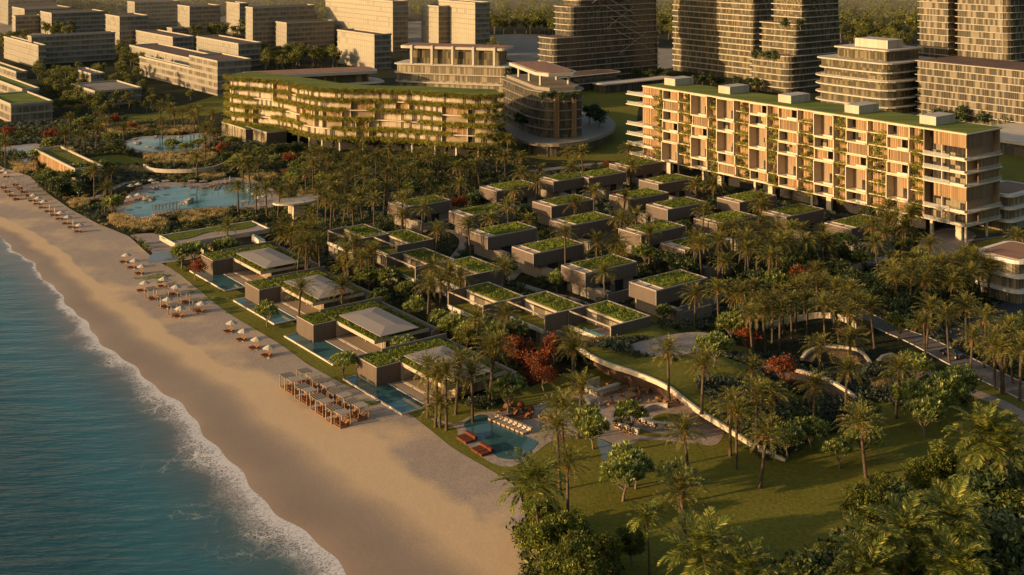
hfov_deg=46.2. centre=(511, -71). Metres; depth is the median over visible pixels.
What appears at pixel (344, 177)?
date palm
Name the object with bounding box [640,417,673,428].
stone bench
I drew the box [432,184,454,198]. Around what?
date palm
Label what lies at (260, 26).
office block
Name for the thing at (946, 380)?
frangipani tree
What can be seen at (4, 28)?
plaza
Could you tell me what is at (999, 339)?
date palm
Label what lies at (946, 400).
frangipani tree
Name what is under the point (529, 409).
round daybed
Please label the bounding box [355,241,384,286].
date palm
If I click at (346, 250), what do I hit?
date palm
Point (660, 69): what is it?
terrace tree
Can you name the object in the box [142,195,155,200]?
boulder
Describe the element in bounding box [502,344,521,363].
flame tree
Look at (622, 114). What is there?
lawn
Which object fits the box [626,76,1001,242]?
slab hotel
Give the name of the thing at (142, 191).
lagoon deck
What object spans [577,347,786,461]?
sweeping wall
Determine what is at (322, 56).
forest tree
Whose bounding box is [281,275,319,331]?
date palm
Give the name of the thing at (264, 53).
forest tree
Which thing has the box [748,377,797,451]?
date palm
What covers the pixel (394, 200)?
meadow grass
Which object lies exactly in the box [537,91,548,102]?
terrace tree
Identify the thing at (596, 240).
date palm
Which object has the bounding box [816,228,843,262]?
date palm
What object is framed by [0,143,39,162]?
lagoon deck
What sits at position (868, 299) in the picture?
date palm
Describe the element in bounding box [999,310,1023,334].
frangipani tree
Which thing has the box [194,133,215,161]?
date palm
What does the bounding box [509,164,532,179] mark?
date palm
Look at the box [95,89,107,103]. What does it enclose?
forest tree
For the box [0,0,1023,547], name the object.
ground
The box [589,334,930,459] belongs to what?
dune shrubs
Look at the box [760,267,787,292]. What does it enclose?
frangipani tree
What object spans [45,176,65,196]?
glossy tree
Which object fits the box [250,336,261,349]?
beach umbrella
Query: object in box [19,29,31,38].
forest tree
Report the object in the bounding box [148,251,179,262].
wading pool
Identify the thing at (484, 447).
pool chaise
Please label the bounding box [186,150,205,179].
date palm
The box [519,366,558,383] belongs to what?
red flower cover
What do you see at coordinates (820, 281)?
date palm
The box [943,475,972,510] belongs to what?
broadleaf tree
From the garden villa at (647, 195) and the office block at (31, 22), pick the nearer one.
the garden villa at (647, 195)
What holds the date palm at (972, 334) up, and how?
on the lawn at (794, 503)
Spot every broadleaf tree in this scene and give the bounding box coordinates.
[510,513,575,566]
[518,498,562,524]
[532,535,601,574]
[540,505,593,540]
[558,527,613,574]
[587,531,624,573]
[615,526,646,565]
[779,553,819,574]
[807,535,854,560]
[825,550,886,574]
[837,480,888,525]
[866,469,908,506]
[866,551,923,574]
[901,456,942,489]
[902,530,952,574]
[921,437,960,491]
[922,562,989,574]
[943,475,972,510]
[959,456,993,475]
[975,462,1022,516]
[977,548,1022,574]
[994,482,1023,517]
[998,518,1023,563]
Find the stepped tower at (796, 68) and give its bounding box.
[750,0,841,93]
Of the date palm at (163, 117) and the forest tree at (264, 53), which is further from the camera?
the forest tree at (264, 53)
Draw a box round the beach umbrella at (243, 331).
[238,328,248,341]
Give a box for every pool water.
[464,414,537,458]
[597,439,619,459]
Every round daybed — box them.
[513,402,524,410]
[523,406,534,413]
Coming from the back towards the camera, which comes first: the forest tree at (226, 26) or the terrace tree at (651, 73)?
the forest tree at (226, 26)
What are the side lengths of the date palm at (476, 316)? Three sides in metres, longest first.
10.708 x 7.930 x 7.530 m
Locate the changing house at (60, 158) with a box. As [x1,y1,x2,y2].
[35,146,102,180]
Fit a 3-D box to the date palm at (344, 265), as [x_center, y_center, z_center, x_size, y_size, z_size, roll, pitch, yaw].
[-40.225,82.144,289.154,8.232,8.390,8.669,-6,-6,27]
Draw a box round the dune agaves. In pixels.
[639,349,890,458]
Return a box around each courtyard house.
[327,224,389,265]
[370,229,433,266]
[386,247,452,294]
[434,256,502,296]
[447,282,523,328]
[506,291,585,345]
[568,300,650,336]
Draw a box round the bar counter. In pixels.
[585,376,620,396]
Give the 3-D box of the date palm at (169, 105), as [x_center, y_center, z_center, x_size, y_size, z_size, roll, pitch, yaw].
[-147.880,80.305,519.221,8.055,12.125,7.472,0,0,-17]
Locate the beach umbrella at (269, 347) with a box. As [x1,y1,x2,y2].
[262,345,274,358]
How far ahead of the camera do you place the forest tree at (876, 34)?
839.44 m
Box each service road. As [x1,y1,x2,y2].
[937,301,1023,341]
[971,233,1023,242]
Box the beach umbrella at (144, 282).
[139,280,149,291]
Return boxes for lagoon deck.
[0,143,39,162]
[116,177,281,218]
[124,133,212,152]
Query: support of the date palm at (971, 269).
on the ground at (886, 342)
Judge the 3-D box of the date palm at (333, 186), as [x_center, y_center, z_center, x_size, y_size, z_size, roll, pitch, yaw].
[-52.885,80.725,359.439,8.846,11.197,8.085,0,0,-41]
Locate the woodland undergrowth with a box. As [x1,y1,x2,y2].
[505,444,1023,574]
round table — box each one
[613,396,625,401]
[623,392,636,396]
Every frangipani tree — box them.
[27,148,38,160]
[38,167,57,186]
[39,137,59,147]
[59,169,79,179]
[69,160,88,166]
[72,118,85,128]
[78,167,92,176]
[79,114,92,126]
[92,117,102,125]
[98,158,111,169]
[99,194,123,214]
[102,131,118,146]
[164,138,180,151]
[170,243,195,268]
[177,142,193,151]
[182,241,210,261]
[191,138,204,147]
[210,239,235,250]
[219,236,241,247]
[222,158,237,171]
[223,135,238,147]
[230,153,240,166]
[251,146,265,155]
[252,299,278,326]
[265,153,280,164]
[282,172,297,182]
[284,166,302,177]
[287,159,304,168]
[299,161,315,175]
[314,172,327,180]
[327,349,356,377]
[353,264,379,289]
[366,287,390,300]
[377,265,403,287]
[389,334,416,345]
[393,278,418,300]
[395,157,415,172]
[401,294,426,316]
[402,178,417,193]
[410,157,423,169]
[427,309,449,325]
[435,309,467,337]
[453,324,483,344]
[460,316,494,343]
[478,319,510,340]
[483,372,529,412]
[501,315,528,336]
[544,268,565,291]
[570,403,602,438]
[572,411,610,448]
[596,453,648,501]
[604,439,654,487]
[611,398,649,434]
[619,453,655,489]
[630,241,655,260]
[641,245,663,268]
[655,303,675,318]
[656,456,698,503]
[676,219,692,231]
[691,330,735,366]
[714,307,744,337]
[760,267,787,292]
[767,419,806,457]
[780,248,811,267]
[791,415,831,450]
[819,436,852,468]
[825,239,849,261]
[832,231,859,245]
[840,421,886,449]
[848,395,882,425]
[851,248,875,270]
[883,310,915,340]
[889,378,933,417]
[890,235,913,250]
[899,348,935,380]
[899,395,947,436]
[910,246,933,261]
[917,384,961,423]
[918,252,937,264]
[922,369,969,416]
[943,362,983,391]
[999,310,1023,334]
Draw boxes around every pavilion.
[0,62,27,79]
[0,73,39,94]
[0,91,52,123]
[159,220,269,253]
[221,121,251,141]
[247,125,286,145]
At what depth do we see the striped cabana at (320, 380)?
222.10 m
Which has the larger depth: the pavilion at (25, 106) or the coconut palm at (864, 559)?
the pavilion at (25, 106)
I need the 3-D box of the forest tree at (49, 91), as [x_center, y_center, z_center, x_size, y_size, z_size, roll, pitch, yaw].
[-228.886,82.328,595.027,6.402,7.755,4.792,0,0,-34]
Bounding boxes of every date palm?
[0,136,14,165]
[53,126,74,147]
[60,111,77,132]
[74,128,94,156]
[81,161,105,197]
[88,122,107,147]
[92,104,108,131]
[93,177,119,213]
[97,114,113,132]
[100,164,125,195]
[114,121,132,139]
[151,99,168,122]
[153,115,172,138]
[161,101,175,124]
[168,106,181,128]
[173,105,188,125]
[182,103,200,124]
[184,108,202,132]
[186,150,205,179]
[189,104,206,126]
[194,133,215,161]
[196,121,213,134]
[200,118,218,142]
[203,107,220,128]
[205,127,221,149]
[211,214,239,238]
[223,178,250,215]
[230,153,254,189]
[233,147,254,161]
[236,155,258,187]
[244,182,264,213]
[250,154,268,184]
[253,179,277,219]
[264,222,293,244]
[267,182,293,218]
[271,213,298,247]
[273,221,297,250]
[275,174,300,206]
[281,179,304,196]
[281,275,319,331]
[284,232,312,270]
[289,219,317,254]
[291,240,323,268]
[294,202,325,230]
[294,231,322,268]
[295,163,315,192]
[297,210,324,242]
[298,144,322,177]
[300,219,327,259]
[303,155,325,187]
[303,231,335,266]
[308,180,332,216]
[313,144,325,171]
[313,186,336,224]
[317,161,335,192]
[318,191,344,228]
[319,144,339,162]
[319,152,336,173]
[320,171,341,212]
[322,180,344,216]
[323,271,361,304]
[324,171,347,208]
[327,253,359,278]
[330,161,350,194]
[331,241,357,280]
[332,192,359,222]
[332,232,359,271]
[335,166,358,190]
[336,152,359,183]
[336,182,362,217]
[336,195,369,224]
[340,232,371,275]
[343,150,360,183]
[343,163,363,190]
[344,247,374,286]
[348,186,370,222]
[350,140,370,163]
[352,167,379,203]
[354,156,377,189]
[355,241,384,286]
[356,238,388,287]
[359,178,384,213]
[360,190,385,226]
[365,149,384,177]
[375,165,395,194]
[376,178,397,212]
[378,140,399,170]
[380,152,402,184]
[386,169,410,199]
[389,206,415,228]
[390,188,413,228]
[396,147,414,179]
[400,161,420,177]
[405,348,442,417]
[409,145,424,170]
[409,198,434,233]
[411,272,443,322]
[411,359,460,427]
[415,167,438,195]
[417,144,437,169]
[417,253,444,300]
[418,151,438,181]
[418,384,461,427]
[419,356,467,430]
[422,219,452,251]
[426,268,456,308]
[431,148,445,175]
[431,258,466,310]
[432,149,453,177]
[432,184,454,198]
[435,343,483,414]
[444,262,478,289]
[445,158,469,190]
[449,175,468,205]
[450,324,483,350]
[451,354,499,422]
[452,215,481,255]
[458,159,477,191]
[458,304,491,352]
[468,143,488,174]
[469,155,490,188]
[469,331,514,400]
[473,326,515,399]
[477,209,503,227]
[481,142,500,171]
[486,254,519,286]
[486,300,522,355]
[491,145,507,173]
[494,147,514,178]
[495,196,521,222]
[497,132,515,153]
[502,181,526,209]
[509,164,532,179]
[510,150,529,179]
[516,208,541,225]
[525,171,549,200]
[529,408,582,490]
[530,161,551,193]
[537,383,589,462]
[540,443,592,516]
[550,220,580,283]
[550,325,592,382]
[553,332,593,390]
[557,144,575,171]
[559,366,603,438]
[560,157,583,172]
[563,191,588,214]
[568,143,590,171]
[580,180,606,210]
[581,229,613,256]
[586,260,617,300]
[602,228,629,253]
[606,207,632,249]
[607,238,639,260]
[609,186,638,221]
[618,141,637,157]
[619,156,642,188]
[623,204,648,225]
[635,221,663,268]
[647,332,691,398]
[649,456,712,552]
[658,411,707,484]
[675,281,711,330]
[678,226,712,272]
[678,345,725,414]
[682,175,709,198]
[686,232,714,275]
[689,200,717,233]
[701,174,724,212]
[701,277,733,330]
[704,229,733,280]
[705,386,754,456]
[708,249,736,293]
[710,218,733,239]
[713,391,761,469]
[716,214,747,254]
[719,282,749,326]
[726,278,759,327]
[728,231,751,271]
[728,298,770,352]
[730,237,761,272]
[730,350,772,399]
[733,219,764,265]
[733,227,760,271]
[734,374,781,450]
[738,276,771,331]
[739,233,772,270]
[741,410,794,488]
[743,290,778,350]
[744,295,781,351]
[747,195,775,229]
[748,188,772,217]
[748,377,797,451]
[749,211,774,250]
[753,243,788,295]
[754,227,781,270]
[755,284,788,342]
[762,232,794,280]
[763,217,789,236]
[767,294,797,350]
[768,281,799,333]
[771,227,798,256]
[774,289,807,342]
[775,217,804,265]
[783,274,812,331]
[788,221,815,242]
[789,364,836,436]
[790,271,819,313]
[791,231,821,271]
[791,288,819,337]
[798,332,840,381]
[799,259,833,309]
[804,268,839,321]
[804,291,842,343]
[809,222,836,262]
[811,229,838,259]
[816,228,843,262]
[816,274,848,331]
[817,291,854,341]
[822,351,867,413]
[827,276,866,325]
[829,323,871,385]
[831,398,887,478]
[832,297,871,345]
[839,289,878,345]
[854,214,889,254]
[854,293,887,348]
[861,231,890,270]
[868,222,899,268]
[869,209,900,253]
[872,197,904,230]
[872,257,909,292]
[877,248,911,275]
[877,350,919,418]
[879,264,911,299]
[887,213,919,257]
[889,207,909,235]
[897,257,931,296]
[898,200,926,241]
[903,249,928,292]
[903,267,942,305]
[905,308,943,356]
[911,292,948,348]
[912,253,946,286]
[913,231,945,256]
[914,261,948,289]
[922,248,961,290]
[929,262,962,291]
[931,301,964,361]
[935,270,968,319]
[939,250,970,294]
[939,266,974,293]
[945,290,982,345]
[949,243,974,272]
[950,251,987,294]
[953,322,989,371]
[958,260,988,312]
[962,244,992,297]
[966,303,1009,367]
[972,323,1011,389]
[973,253,1005,300]
[976,335,1022,393]
[981,330,1019,394]
[990,312,1023,376]
[993,321,1023,383]
[997,329,1023,400]
[1002,226,1023,242]
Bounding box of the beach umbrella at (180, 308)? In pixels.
[174,306,185,317]
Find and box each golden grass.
[8,123,322,231]
[577,317,896,386]
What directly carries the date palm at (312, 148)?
on the ground at (886, 342)
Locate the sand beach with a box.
[0,167,524,574]
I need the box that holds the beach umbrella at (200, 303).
[196,301,206,312]
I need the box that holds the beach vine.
[134,273,380,408]
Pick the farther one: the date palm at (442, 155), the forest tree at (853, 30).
the forest tree at (853, 30)
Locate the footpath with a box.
[907,360,1023,420]
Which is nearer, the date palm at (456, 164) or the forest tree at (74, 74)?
the date palm at (456, 164)
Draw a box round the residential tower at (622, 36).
[538,0,658,78]
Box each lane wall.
[678,292,721,311]
[854,255,887,270]
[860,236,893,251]
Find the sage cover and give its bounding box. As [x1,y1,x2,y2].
[0,112,1015,350]
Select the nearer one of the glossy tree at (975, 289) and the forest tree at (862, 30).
the glossy tree at (975, 289)
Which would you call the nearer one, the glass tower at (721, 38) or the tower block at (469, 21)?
the glass tower at (721, 38)
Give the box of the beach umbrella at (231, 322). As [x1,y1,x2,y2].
[226,320,236,332]
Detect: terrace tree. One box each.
[502,68,512,74]
[511,110,521,129]
[517,110,527,122]
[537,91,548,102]
[547,90,557,100]
[558,91,569,102]
[570,91,580,102]
[582,104,597,124]
[590,102,600,121]
[590,109,610,126]
[630,69,641,77]
[643,69,655,76]
[656,67,664,73]
[658,69,668,75]
[691,74,701,83]
[699,73,706,84]
[706,74,717,85]
[714,75,725,84]
[732,75,742,83]
[744,78,753,90]
[749,49,763,63]
[751,77,763,91]
[760,51,771,64]
[768,49,780,65]
[780,17,790,31]
[795,17,805,29]
[928,107,949,112]
[947,104,968,121]
[972,108,992,124]
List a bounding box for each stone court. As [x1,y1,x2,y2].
[631,332,716,356]
[918,228,975,257]
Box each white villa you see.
[975,241,1023,303]
[978,180,1023,231]
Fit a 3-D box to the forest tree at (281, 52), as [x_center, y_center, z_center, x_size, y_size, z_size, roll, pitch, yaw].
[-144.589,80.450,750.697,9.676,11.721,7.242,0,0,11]
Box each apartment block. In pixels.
[139,55,208,87]
[189,53,251,95]
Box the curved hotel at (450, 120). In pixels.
[220,72,508,156]
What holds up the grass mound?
on the ground at (886, 342)
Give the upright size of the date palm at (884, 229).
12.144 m
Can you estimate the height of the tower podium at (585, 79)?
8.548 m
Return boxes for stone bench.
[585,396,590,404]
[615,422,639,434]
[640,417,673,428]
[644,403,666,410]
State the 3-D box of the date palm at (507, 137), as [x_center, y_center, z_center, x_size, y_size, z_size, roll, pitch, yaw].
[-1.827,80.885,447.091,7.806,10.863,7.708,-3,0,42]
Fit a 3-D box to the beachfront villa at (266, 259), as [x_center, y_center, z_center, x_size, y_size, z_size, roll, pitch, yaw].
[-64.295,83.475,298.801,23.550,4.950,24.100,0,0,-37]
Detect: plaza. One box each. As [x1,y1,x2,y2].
[0,23,42,38]
[220,16,235,33]
[408,21,420,42]
[490,34,672,68]
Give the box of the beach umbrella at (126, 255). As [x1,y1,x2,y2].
[121,253,131,263]
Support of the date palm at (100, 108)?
on the ground at (886, 342)
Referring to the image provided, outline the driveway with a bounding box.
[838,305,1023,399]
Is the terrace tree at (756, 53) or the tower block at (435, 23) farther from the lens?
the tower block at (435, 23)
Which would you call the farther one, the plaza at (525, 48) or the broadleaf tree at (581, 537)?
the plaza at (525, 48)
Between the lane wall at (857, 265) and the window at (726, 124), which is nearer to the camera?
the lane wall at (857, 265)
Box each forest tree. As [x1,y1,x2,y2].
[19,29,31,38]
[31,63,43,74]
[32,58,41,75]
[35,65,46,86]
[36,81,45,93]
[41,21,48,33]
[41,79,53,95]
[44,76,55,97]
[44,88,56,99]
[49,74,59,80]
[50,24,60,32]
[51,80,66,98]
[52,83,66,97]
[53,71,63,81]
[53,98,65,113]
[54,69,63,80]
[61,25,71,32]
[61,66,68,78]
[62,78,69,90]
[62,89,72,109]
[63,96,72,109]
[64,65,74,74]
[66,20,75,31]
[66,76,77,87]
[66,98,76,111]
[67,71,77,79]
[67,81,79,90]
[69,86,84,102]
[74,62,83,66]
[78,73,86,82]
[78,91,86,106]
[82,92,92,113]
[87,93,101,113]
[88,100,99,114]
[92,64,101,70]
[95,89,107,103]
[102,98,114,113]
[109,74,116,79]
[109,89,126,108]
[110,104,118,111]
[114,60,124,71]
[114,64,127,76]
[114,72,124,80]
[115,39,122,56]
[117,52,131,70]
[122,91,134,108]
[128,39,136,46]
[131,53,138,66]
[131,66,143,81]
[132,99,139,111]
[134,52,145,62]
[137,78,147,93]
[137,82,147,100]
[140,100,150,112]
[144,94,156,108]
[147,87,157,104]
[156,93,164,99]
[165,94,174,102]
[185,88,193,100]
[188,25,195,34]
[194,24,202,35]
[207,26,212,34]
[213,27,222,34]
[221,22,230,34]
[229,25,240,36]
[238,26,245,38]
[258,54,269,70]
[259,51,269,63]
[261,49,274,67]
[264,47,277,66]
[274,49,286,66]
[274,56,281,69]
[279,53,289,69]
[283,43,291,61]
[287,51,300,68]
[288,42,299,62]
[293,48,303,68]
[301,48,308,57]
[308,45,320,65]
[308,47,317,67]
[314,48,324,65]
[317,53,325,67]
[322,48,330,66]
[327,45,339,67]
[331,50,342,66]
[486,36,495,43]
[490,13,497,32]
[491,17,498,34]
[498,13,507,33]
[510,17,520,29]
[521,16,530,32]
[524,19,534,33]
[535,13,544,32]
[540,18,547,32]
[547,20,554,34]
[657,19,664,28]
[662,24,671,38]
[840,24,846,41]
[844,31,853,43]
[849,27,856,39]
[854,20,868,35]
[856,26,868,37]
[865,24,876,36]
[867,32,882,36]
[874,19,886,33]
[883,30,893,37]
[890,28,902,37]
[891,21,901,32]
[892,33,901,38]
[897,30,909,44]
[906,26,917,42]
[906,32,913,45]
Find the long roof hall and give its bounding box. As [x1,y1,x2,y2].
[248,66,384,84]
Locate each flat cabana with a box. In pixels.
[2,184,10,192]
[11,177,19,185]
[12,191,20,200]
[23,187,31,196]
[188,180,196,188]
[200,180,207,188]
[287,376,302,394]
[301,386,316,405]
[305,372,321,388]
[317,397,332,416]
[321,381,336,398]
[334,408,350,428]
[336,391,352,409]
[352,401,368,421]
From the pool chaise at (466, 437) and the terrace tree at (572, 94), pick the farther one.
the terrace tree at (572, 94)
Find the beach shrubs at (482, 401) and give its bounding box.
[188,267,497,409]
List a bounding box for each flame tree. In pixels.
[1,125,17,136]
[41,126,61,137]
[107,113,120,122]
[127,121,137,128]
[188,256,207,280]
[214,141,228,154]
[282,151,298,161]
[451,193,470,208]
[499,333,535,368]
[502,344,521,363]
[520,347,552,380]
[528,364,557,391]
[539,331,566,364]
[602,160,610,167]
[733,326,761,351]
[763,352,800,393]
[787,263,813,281]
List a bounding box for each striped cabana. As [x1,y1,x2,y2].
[145,286,156,299]
[157,294,169,307]
[165,282,176,295]
[168,302,180,316]
[177,290,189,303]
[189,297,201,311]
[279,372,295,389]
[294,382,309,400]
[297,367,311,383]
[310,393,326,412]
[312,377,328,393]
[325,404,341,423]
[328,388,343,404]
[344,398,360,416]
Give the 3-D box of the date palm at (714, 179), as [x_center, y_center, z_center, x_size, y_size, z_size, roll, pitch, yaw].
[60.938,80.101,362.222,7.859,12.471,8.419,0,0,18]
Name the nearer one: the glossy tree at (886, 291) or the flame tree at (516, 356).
the flame tree at (516, 356)
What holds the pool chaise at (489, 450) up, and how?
on the pool terrace at (614, 436)
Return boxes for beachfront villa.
[189,240,318,291]
[233,266,370,324]
[284,297,440,365]
[343,333,517,414]
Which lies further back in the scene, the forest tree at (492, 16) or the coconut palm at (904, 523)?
the forest tree at (492, 16)
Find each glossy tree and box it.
[6,149,17,158]
[12,150,28,159]
[35,172,52,189]
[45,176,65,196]
[60,178,72,195]
[68,179,91,196]
[80,174,98,184]
[113,138,128,150]
[124,147,135,155]
[218,151,232,160]
[271,142,290,155]
[289,140,306,155]
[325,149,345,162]
[374,220,392,231]
[465,187,482,205]
[514,203,531,219]
[542,228,554,237]
[598,250,611,256]
[649,250,680,271]
[669,262,687,270]
[670,253,703,273]
[706,198,720,213]
[739,268,758,285]
[739,402,765,426]
[747,267,775,293]
[771,259,794,281]
[773,406,793,425]
[789,402,812,422]
[789,538,847,574]
[793,245,816,261]
[806,406,828,424]
[813,255,838,274]
[831,258,854,275]
[832,511,913,557]
[834,267,862,287]
[838,243,860,262]
[849,273,881,299]
[856,204,876,216]
[860,279,883,303]
[864,270,884,284]
[868,478,940,535]
[874,272,895,287]
[881,281,910,301]
[882,295,920,322]
[896,292,928,320]
[910,287,944,317]
[911,507,991,564]
[919,540,1023,574]
[933,285,949,313]
[942,290,967,314]
[948,462,1023,529]
[951,382,975,408]
[957,278,981,302]
[963,504,1023,574]
[966,445,1023,490]
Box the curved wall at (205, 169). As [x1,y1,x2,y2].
[143,163,224,172]
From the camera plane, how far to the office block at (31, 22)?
990.96 m
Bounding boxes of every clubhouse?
[71,80,142,105]
[76,67,104,81]
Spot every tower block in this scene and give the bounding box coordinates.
[325,0,408,51]
[337,28,391,69]
[421,3,449,42]
[438,0,490,44]
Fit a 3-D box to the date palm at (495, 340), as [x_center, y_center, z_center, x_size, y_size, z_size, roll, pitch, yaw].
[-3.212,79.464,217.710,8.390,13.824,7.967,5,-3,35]
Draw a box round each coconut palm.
[491,447,567,573]
[624,497,667,574]
[656,505,755,574]
[704,534,793,574]
[825,530,909,574]
[834,514,913,574]
[858,489,946,574]
[908,474,1004,558]
[914,521,1004,574]
[941,399,1023,473]
[964,411,1023,487]
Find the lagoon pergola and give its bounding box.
[152,201,179,214]
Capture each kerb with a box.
[838,306,1023,400]
[867,311,1023,382]
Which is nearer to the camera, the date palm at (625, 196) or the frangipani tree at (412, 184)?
the date palm at (625, 196)
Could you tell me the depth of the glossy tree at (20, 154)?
441.30 m
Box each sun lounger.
[336,417,346,425]
[338,419,348,426]
[356,412,366,418]
[498,403,506,413]
[506,409,517,416]
[512,408,521,416]
[516,411,528,419]
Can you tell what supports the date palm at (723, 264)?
on the ground at (886, 342)
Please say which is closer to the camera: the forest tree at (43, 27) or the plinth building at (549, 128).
the plinth building at (549, 128)
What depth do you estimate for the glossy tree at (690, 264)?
293.41 m
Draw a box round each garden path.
[89,179,142,199]
[441,228,466,258]
[506,269,520,281]
[508,282,589,304]
[530,162,602,171]
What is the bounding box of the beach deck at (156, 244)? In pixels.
[130,233,200,264]
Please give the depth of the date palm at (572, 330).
227.94 m
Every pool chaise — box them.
[456,430,469,439]
[459,432,473,441]
[463,434,477,443]
[471,442,485,451]
[474,444,488,453]
[478,446,493,456]
[488,413,500,420]
[492,415,504,422]
[497,416,509,424]
[501,418,514,426]
[506,420,518,428]
[511,422,522,430]
[515,424,527,432]
[520,426,532,434]
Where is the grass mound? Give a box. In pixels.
[533,313,823,459]
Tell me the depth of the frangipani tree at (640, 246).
304.55 m
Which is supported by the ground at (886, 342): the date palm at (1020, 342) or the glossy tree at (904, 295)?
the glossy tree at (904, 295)
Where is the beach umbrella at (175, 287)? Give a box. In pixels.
[171,285,181,295]
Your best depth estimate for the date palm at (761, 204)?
339.46 m
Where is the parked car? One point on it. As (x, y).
(955, 353)
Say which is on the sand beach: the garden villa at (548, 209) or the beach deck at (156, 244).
the beach deck at (156, 244)
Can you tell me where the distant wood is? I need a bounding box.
[56,0,918,30]
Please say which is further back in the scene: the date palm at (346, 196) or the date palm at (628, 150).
the date palm at (628, 150)
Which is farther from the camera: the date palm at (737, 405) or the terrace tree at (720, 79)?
the terrace tree at (720, 79)
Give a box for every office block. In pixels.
[0,0,55,24]
[3,36,46,68]
[12,5,70,14]
[12,14,40,32]
[27,31,115,63]
[40,9,104,33]
[105,13,148,45]
[127,0,180,25]
[129,43,207,65]
[135,29,193,49]
[167,26,188,32]
[177,3,220,31]
[196,35,261,65]
[226,1,248,33]
[245,4,314,45]
[275,19,334,47]
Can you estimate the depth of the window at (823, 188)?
369.11 m
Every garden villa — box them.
[388,194,450,232]
[449,203,513,236]
[469,221,536,263]
[480,180,538,210]
[512,236,583,283]
[532,194,592,225]
[537,171,592,198]
[550,211,614,252]
[561,254,636,302]
[574,168,627,198]
[609,158,661,186]
[609,187,668,222]
[618,219,685,258]
[629,269,711,323]
[639,173,697,198]
[646,196,707,234]
[660,233,733,278]
[694,210,759,250]
[717,190,776,223]
[762,203,823,241]
[824,214,894,255]
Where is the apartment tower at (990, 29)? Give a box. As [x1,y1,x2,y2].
[917,0,1023,61]
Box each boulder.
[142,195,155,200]
[183,198,193,203]
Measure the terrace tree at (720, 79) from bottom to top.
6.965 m
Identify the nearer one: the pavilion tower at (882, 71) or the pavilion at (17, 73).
the pavilion tower at (882, 71)
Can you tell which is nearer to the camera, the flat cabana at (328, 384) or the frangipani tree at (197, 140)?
the flat cabana at (328, 384)
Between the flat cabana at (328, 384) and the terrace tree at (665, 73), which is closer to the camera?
the flat cabana at (328, 384)
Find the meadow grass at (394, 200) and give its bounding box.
[0,118,1023,363]
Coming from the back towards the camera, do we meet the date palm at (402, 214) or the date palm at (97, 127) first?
the date palm at (97, 127)
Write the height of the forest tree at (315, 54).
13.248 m
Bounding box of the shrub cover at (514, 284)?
[0,112,1023,379]
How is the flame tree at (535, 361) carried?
on the ground at (886, 342)
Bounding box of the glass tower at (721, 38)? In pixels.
[672,0,773,78]
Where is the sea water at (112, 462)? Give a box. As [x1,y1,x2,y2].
[0,237,345,574]
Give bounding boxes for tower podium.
[558,69,620,90]
[915,56,1023,125]
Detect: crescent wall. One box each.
[755,366,857,400]
[766,312,858,327]
[800,345,871,367]
[876,353,898,364]
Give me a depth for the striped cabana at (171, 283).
282.64 m
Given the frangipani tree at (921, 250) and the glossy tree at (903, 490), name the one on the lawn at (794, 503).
the glossy tree at (903, 490)
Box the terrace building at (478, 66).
[394,43,516,110]
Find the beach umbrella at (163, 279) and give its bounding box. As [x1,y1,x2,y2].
[158,277,168,287]
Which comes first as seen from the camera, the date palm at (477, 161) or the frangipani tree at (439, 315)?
the frangipani tree at (439, 315)
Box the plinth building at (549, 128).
[499,61,615,156]
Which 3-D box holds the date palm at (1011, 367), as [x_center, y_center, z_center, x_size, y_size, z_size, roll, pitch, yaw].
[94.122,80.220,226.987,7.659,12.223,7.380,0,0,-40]
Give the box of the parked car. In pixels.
[939,348,965,358]
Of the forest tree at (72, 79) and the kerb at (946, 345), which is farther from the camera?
the forest tree at (72, 79)
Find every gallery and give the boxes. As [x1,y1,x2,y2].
[591,76,671,92]
[993,123,1023,156]
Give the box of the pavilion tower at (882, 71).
[816,36,933,114]
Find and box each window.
[724,122,729,128]
[756,116,762,123]
[785,143,791,151]
[821,138,827,146]
[821,186,827,192]
[853,131,860,139]
[853,192,860,199]
[862,180,865,189]
[903,188,906,197]
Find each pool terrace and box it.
[432,385,711,466]
[693,423,724,445]
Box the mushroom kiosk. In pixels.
[273,196,319,218]
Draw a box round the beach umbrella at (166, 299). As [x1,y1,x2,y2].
[163,297,173,308]
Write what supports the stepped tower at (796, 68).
on the ground at (886, 342)
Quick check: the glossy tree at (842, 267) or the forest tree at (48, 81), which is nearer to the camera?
the glossy tree at (842, 267)
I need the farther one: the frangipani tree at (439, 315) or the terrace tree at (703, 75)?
the terrace tree at (703, 75)
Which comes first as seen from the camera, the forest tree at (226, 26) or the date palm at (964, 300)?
the date palm at (964, 300)
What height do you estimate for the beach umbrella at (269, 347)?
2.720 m
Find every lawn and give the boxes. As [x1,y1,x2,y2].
[89,155,144,164]
[122,95,229,120]
[166,262,432,414]
[411,345,1023,574]
[506,90,648,161]
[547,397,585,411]
[625,422,676,436]
[653,413,680,423]
[955,227,1015,261]
[1000,154,1023,182]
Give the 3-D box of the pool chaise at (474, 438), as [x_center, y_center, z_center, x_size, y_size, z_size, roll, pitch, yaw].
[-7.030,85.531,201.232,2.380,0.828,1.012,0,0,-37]
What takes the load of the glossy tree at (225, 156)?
on the ground at (886, 342)
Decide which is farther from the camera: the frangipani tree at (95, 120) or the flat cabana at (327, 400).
the frangipani tree at (95, 120)
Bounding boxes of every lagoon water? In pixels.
[2,146,35,161]
[124,181,262,217]
[126,135,201,150]
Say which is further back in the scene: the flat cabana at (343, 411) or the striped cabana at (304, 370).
the striped cabana at (304, 370)
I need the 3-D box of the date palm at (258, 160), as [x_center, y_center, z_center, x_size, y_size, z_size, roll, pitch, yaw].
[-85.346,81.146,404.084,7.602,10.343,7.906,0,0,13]
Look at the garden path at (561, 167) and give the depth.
432.73 m

